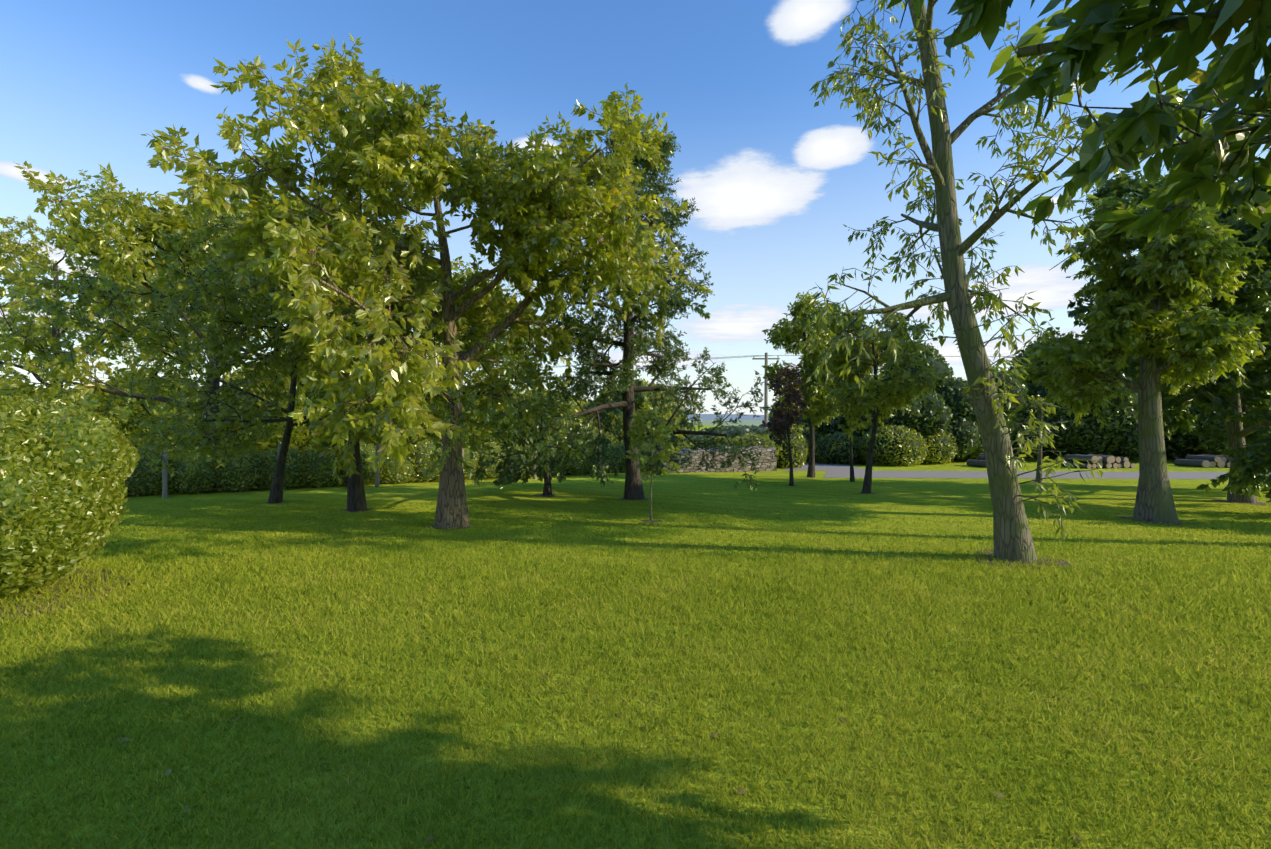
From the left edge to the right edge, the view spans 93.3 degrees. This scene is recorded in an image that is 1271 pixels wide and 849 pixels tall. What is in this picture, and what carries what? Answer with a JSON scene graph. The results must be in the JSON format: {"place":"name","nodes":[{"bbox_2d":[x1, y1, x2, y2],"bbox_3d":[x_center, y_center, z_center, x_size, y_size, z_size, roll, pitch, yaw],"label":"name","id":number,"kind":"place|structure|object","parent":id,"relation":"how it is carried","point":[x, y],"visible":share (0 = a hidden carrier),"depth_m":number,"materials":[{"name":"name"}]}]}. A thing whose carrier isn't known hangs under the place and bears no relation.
{"place":"outdoors","nodes":[
{"label":"outdoors","id":0,"kind":"place"},
{"bbox_2d":[0,426,1270,848],"bbox_3d":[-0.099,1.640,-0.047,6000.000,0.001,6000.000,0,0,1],"label":"ground","id":1,"kind":"structure","parent":0,"point":[708,488],"depth_m":3.89,"materials":[{"name":"green plant"}]},
{"bbox_2d":[0,569,134,621],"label":"shrub bed","id":2,"kind":"object","parent":1,"relation":"on","point":[39,611],"depth_m":5.77,"materials":[{"name":"brown soil"}]},
{"bbox_2d":[0,392,140,596],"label":"shrub","id":3,"kind":"object","parent":1,"relation":"on","point":[66,468],"visible":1,"depth_m":5.56,"materials":[{"name":"green plant"}]},
{"bbox_2d":[0,212,181,387],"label":"tree","id":4,"kind":"object","parent":1,"relation":"on","point":[42,258],"visible":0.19,"depth_m":26.54,"materials":[{"name":"green plant"}]},
{"bbox_2d":[57,170,285,449],"bbox_3d":[-17.073,-4.214,25.711,10.716,11.771,10.373,0,0,31],"label":"tree","id":5,"kind":"object","parent":1,"relation":"on","point":[96,192],"visible":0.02,"depth_m":22.70,"materials":[{"name":"green plant"}]},
{"bbox_2d":[0,161,382,447],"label":"tree","id":6,"kind":"object","parent":1,"relation":"on","point":[169,217],"visible":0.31,"depth_m":14.76,"materials":[{"name":"green plant"}]},
{"bbox_2d":[0,359,688,453],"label":"trees","id":7,"kind":"object","parent":1,"relation":"on","point":[121,412],"visible":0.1,"depth_m":24.72,"materials":[{"name":"green plant"}]},
{"bbox_2d":[341,508,372,512],"bbox_3d":[-5.353,1.634,11.431,0.635,0.001,0.578,0,0,1],"label":"soil ring","id":8,"kind":"object","parent":1,"relation":"on","point":[368,509],"visible":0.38,"depth_m":11.40,"materials":[{"name":"brown soil"}]},
{"bbox_2d":[132,145,585,510],"bbox_3d":[-5.118,-1.358,10.497,7.800,6.014,5.402,0,0,37],"label":"tree","id":9,"kind":"object","parent":1,"relation":"on","point":[356,498],"visible":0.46,"depth_m":10.14,"materials":[{"name":"green plant"}]},
{"bbox_2d":[119,439,658,495],"bbox_3d":[-6.390,1.020,17.106,16.763,1.304,1.499,0,0,-32],"label":"hedge","id":10,"kind":"object","parent":1,"relation":"on","point":[136,480],"visible":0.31,"depth_m":15.23,"materials":[{"name":"green plant"}]},
{"bbox_2d":[137,440,662,497],"bbox_3d":[-5.739,1.025,16.338,15.699,1.230,0.107,0,0,-32],"label":"fence wire","id":11,"kind":"object","parent":1,"relation":"on","point":[165,484],"visible":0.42,"depth_m":14.84,"materials":[{"name":"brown metal"}]},
{"bbox_2d":[140,33,712,528],"bbox_3d":[-2.530,-1.960,10.589,8.002,7.201,8.400,0,0,1],"label":"tree","id":12,"kind":"object","parent":1,"relation":"on","point":[544,207],"visible":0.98,"depth_m":8.48,"materials":[{"name":"green plant"}]},
{"bbox_2d":[424,522,472,529],"bbox_3d":[-2.942,1.634,9.665,0.804,0.001,0.734,0,0,-37],"label":"soil ring","id":13,"kind":"object","parent":1,"relation":"on","point":[451,529],"visible":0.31,"depth_m":9.52,"materials":[{"name":"brown soil"}]},
{"bbox_2d":[382,241,547,393],"bbox_3d":[-8.936,-3.336,26.448,8.412,9.962,8.320,0,0,24],"label":"tree","id":14,"kind":"object","parent":1,"relation":"on","point":[462,275],"visible":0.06,"depth_m":26.82,"materials":[{"name":"green plant"}]},
{"bbox_2d":[120,353,1015,432],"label":"utility pole","id":15,"kind":"object","parent":1,"relation":"on","point":[766,355],"visible":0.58,"depth_m":39.72,"materials":[{"name":"brown wood"}]},
{"bbox_2d":[479,112,775,499],"bbox_3d":[-0.102,-2.707,12.820,5.234,8.682,5.882,0,0,1],"label":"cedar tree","id":16,"kind":"object","parent":1,"relation":"on","point":[639,342],"visible":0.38,"depth_m":12.71,"materials":[{"name":"green plant"}]},
{"bbox_2d":[641,519,661,522],"bbox_3d":[0.276,1.634,10.144,0.370,0.001,0.366,0,0,1],"label":"soil ring","id":17,"kind":"object","parent":1,"relation":"on","point":[647,521],"visible":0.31,"depth_m":10.11,"materials":[{"name":"brown soil"}]},
{"bbox_2d":[625,402,681,520],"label":"sapling","id":18,"kind":"object","parent":17,"relation":"on","point":[633,432],"visible":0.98,"depth_m":10.20,"materials":[{"name":"green plant"}]},
{"bbox_2d":[56,486,1267,842],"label":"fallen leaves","id":19,"kind":"object","parent":1,"relation":"on","point":[740,790],"visible":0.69,"depth_m":3.72,"materials":[{"name":"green plant"}]},
{"bbox_2d":[413,421,958,468],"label":"bushes","id":20,"kind":"object","parent":1,"relation":"on","point":[900,445],"visible":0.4,"depth_m":23.67,"materials":[{"name":"green plant"}]},
{"bbox_2d":[659,445,776,472],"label":"stone wall","id":21,"kind":"structure","parent":1,"relation":"on","point":[767,461],"depth_m":20.75,"materials":[{"name":"grey stone"}]},
{"bbox_2d":[685,424,763,442],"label":"trees","id":22,"kind":"object","parent":1,"relation":"on","point":[732,431],"visible":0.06,"depth_m":57.53,"materials":[{"name":"green plant"}]},
{"bbox_2d":[761,291,845,477],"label":"tree","id":23,"kind":"object","parent":1,"relation":"on","point":[791,334],"visible":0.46,"depth_m":18.29,"materials":[{"name":"green plant"}]},
{"bbox_2d":[789,328,915,481],"bbox_3d":[6.180,-0.633,17.828,3.582,4.554,2.659,0,0,1],"label":"tree","id":24,"kind":"object","parent":1,"relation":"on","point":[810,359],"visible":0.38,"depth_m":17.13,"materials":[{"name":"green plant"}]},
{"bbox_2d":[967,453,985,466],"bbox_3d":[13.839,1.401,23.294,1.313,0.530,1.357,0,0,-11],"label":"log pile","id":25,"kind":"object","parent":1,"relation":"on","point":[981,462],"visible":0.33,"depth_m":23.40,"materials":[{"name":"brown wood"}]},
{"bbox_2d":[767,336,1268,461],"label":"trees","id":26,"kind":"object","parent":1,"relation":"on","point":[946,404],"visible":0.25,"depth_m":25.55,"materials":[{"name":"green plant"}]},
{"bbox_2d":[974,549,1070,568],"bbox_3d":[4.637,1.634,7.246,1.032,0.001,1.045,0,0,42],"label":"soil patch","id":27,"kind":"object","parent":1,"relation":"on","point":[1063,563],"visible":0.17,"depth_m":7.11,"materials":[{"name":"brown soil"}]},
{"bbox_2d":[799,0,1122,563],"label":"leaning tree","id":28,"kind":"object","parent":27,"relation":"on","point":[1012,539],"visible":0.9,"depth_m":7.16,"materials":[{"name":"green plant"}]},
{"bbox_2d":[1026,395,1051,482],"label":"pollard tree","id":29,"kind":"object","parent":1,"relation":"on","point":[1040,400],"visible":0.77,"depth_m":16.77,"materials":[{"name":"green plant"}]},
{"bbox_2d":[886,0,1270,270],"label":"tree","id":30,"kind":"object","parent":1,"relation":"on","point":[1225,145],"visible":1,"depth_m":2.17,"materials":[{"name":"green plant"}]},
{"bbox_2d":[1061,454,1134,468],"bbox_3d":[17.635,1.406,22.923,2.105,0.513,1.318,0,0,-7],"label":"log pile","id":31,"kind":"object","parent":1,"relation":"on","point":[1107,461],"visible":0.79,"depth_m":22.45,"materials":[{"name":"brown wood"}]},
{"bbox_2d":[1115,515,1197,525],"bbox_3d":[8.921,1.634,10.240,0.913,0.001,1.103,0,0,1],"label":"soil patch","id":32,"kind":"object","parent":1,"relation":"on","point":[1129,517],"visible":0.34,"depth_m":10.11,"materials":[{"name":"brown soil"}]},
{"bbox_2d":[1014,163,1270,522],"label":"tree","id":33,"kind":"object","parent":32,"relation":"on","point":[1132,315],"visible":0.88,"depth_m":9.96,"materials":[{"name":"green plant"}]},
{"bbox_2d":[1067,147,1270,504],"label":"tree","id":34,"kind":"object","parent":1,"relation":"on","point":[1225,399],"visible":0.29,"depth_m":12.30,"materials":[{"name":"green plant"}]},
{"bbox_2d":[1173,454,1229,467],"bbox_3d":[22.352,1.427,23.335,1.655,0.471,1.400,0,0,6],"label":"log pile","id":35,"kind":"object","parent":1,"relation":"on","point":[1210,461],"visible":0.77,"depth_m":22.93,"materials":[{"name":"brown wood"}]},
{"bbox_2d":[1211,498,1265,504],"bbox_3d":[12.796,1.634,12.686,0.905,0.001,0.930,0,0,42],"label":"soil patch","id":36,"kind":"object","parent":1,"relation":"on","point":[1259,503],"visible":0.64,"depth_m":12.57,"materials":[{"name":"brown soil"}]},
{"bbox_2d":[0,0,1270,414],"label":"sky","id":37,"kind":"structure","parent":0,"point":[774,177],"materials":[{"name":"blue"}]},
{"bbox_2d":[687,414,768,420],"bbox_3d":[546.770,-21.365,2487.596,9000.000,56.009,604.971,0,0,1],"label":"distant hills","id":38,"kind":"structure","parent":0,"point":[713,416],"depth_m":2736.41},
{"bbox_2d":[689,420,768,425],"bbox_3d":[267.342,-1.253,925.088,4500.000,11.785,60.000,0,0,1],"label":"ridge fields","id":39,"kind":"structure","parent":0,"point":[724,422],"depth_m":930.91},
{"bbox_2d":[781,460,1270,478],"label":"driveway","id":40,"kind":"structure","parent":0,"point":[984,474],"depth_m":19.64,"materials":[{"name":"grey asphalt"}]},
{"label":"soil ring","id":41,"kind":"object","parent":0,"visible":0},
{"bbox_2d":[10,199,395,502],"bbox_3d":[-7.704,-1.532,11.964,6.039,6.379,6.072,0,0,1],"label":"tree","id":42,"kind":"object","parent":41,"relation":"on","point":[157,347],"visible":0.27,"depth_m":10.85,"materials":[{"name":"green plant"}]},
{"label":"soil ring","id":43,"kind":"object","parent":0,"visible":0},
{"bbox_2d":[470,386,625,495],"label":"umbrella tree","id":44,"kind":"object","parent":43,"relation":"on","point":[504,477],"visible":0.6,"depth_m":13.78,"materials":[{"name":"green plant"}]},
{"label":"soil ring","id":45,"kind":"object","parent":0,"visible":0},
{"bbox_2d":[759,363,810,485],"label":"purple tree","id":46,"kind":"object","parent":45,"relation":"on","point":[780,425],"visible":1,"depth_m":15.99,"materials":[{"name":"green plant"}]},
{"label":"soil ring","id":47,"kind":"object","parent":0,"visible":0},
{"bbox_2d":[822,307,942,493],"bbox_3d":[5.834,-0.630,14.456,2.539,4.563,3.519,0,0,19],"label":"tree","id":48,"kind":"object","parent":47,"relation":"on","point":[900,383],"visible":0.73,"depth_m":13.96,"materials":[{"name":"green plant"}]}
]}

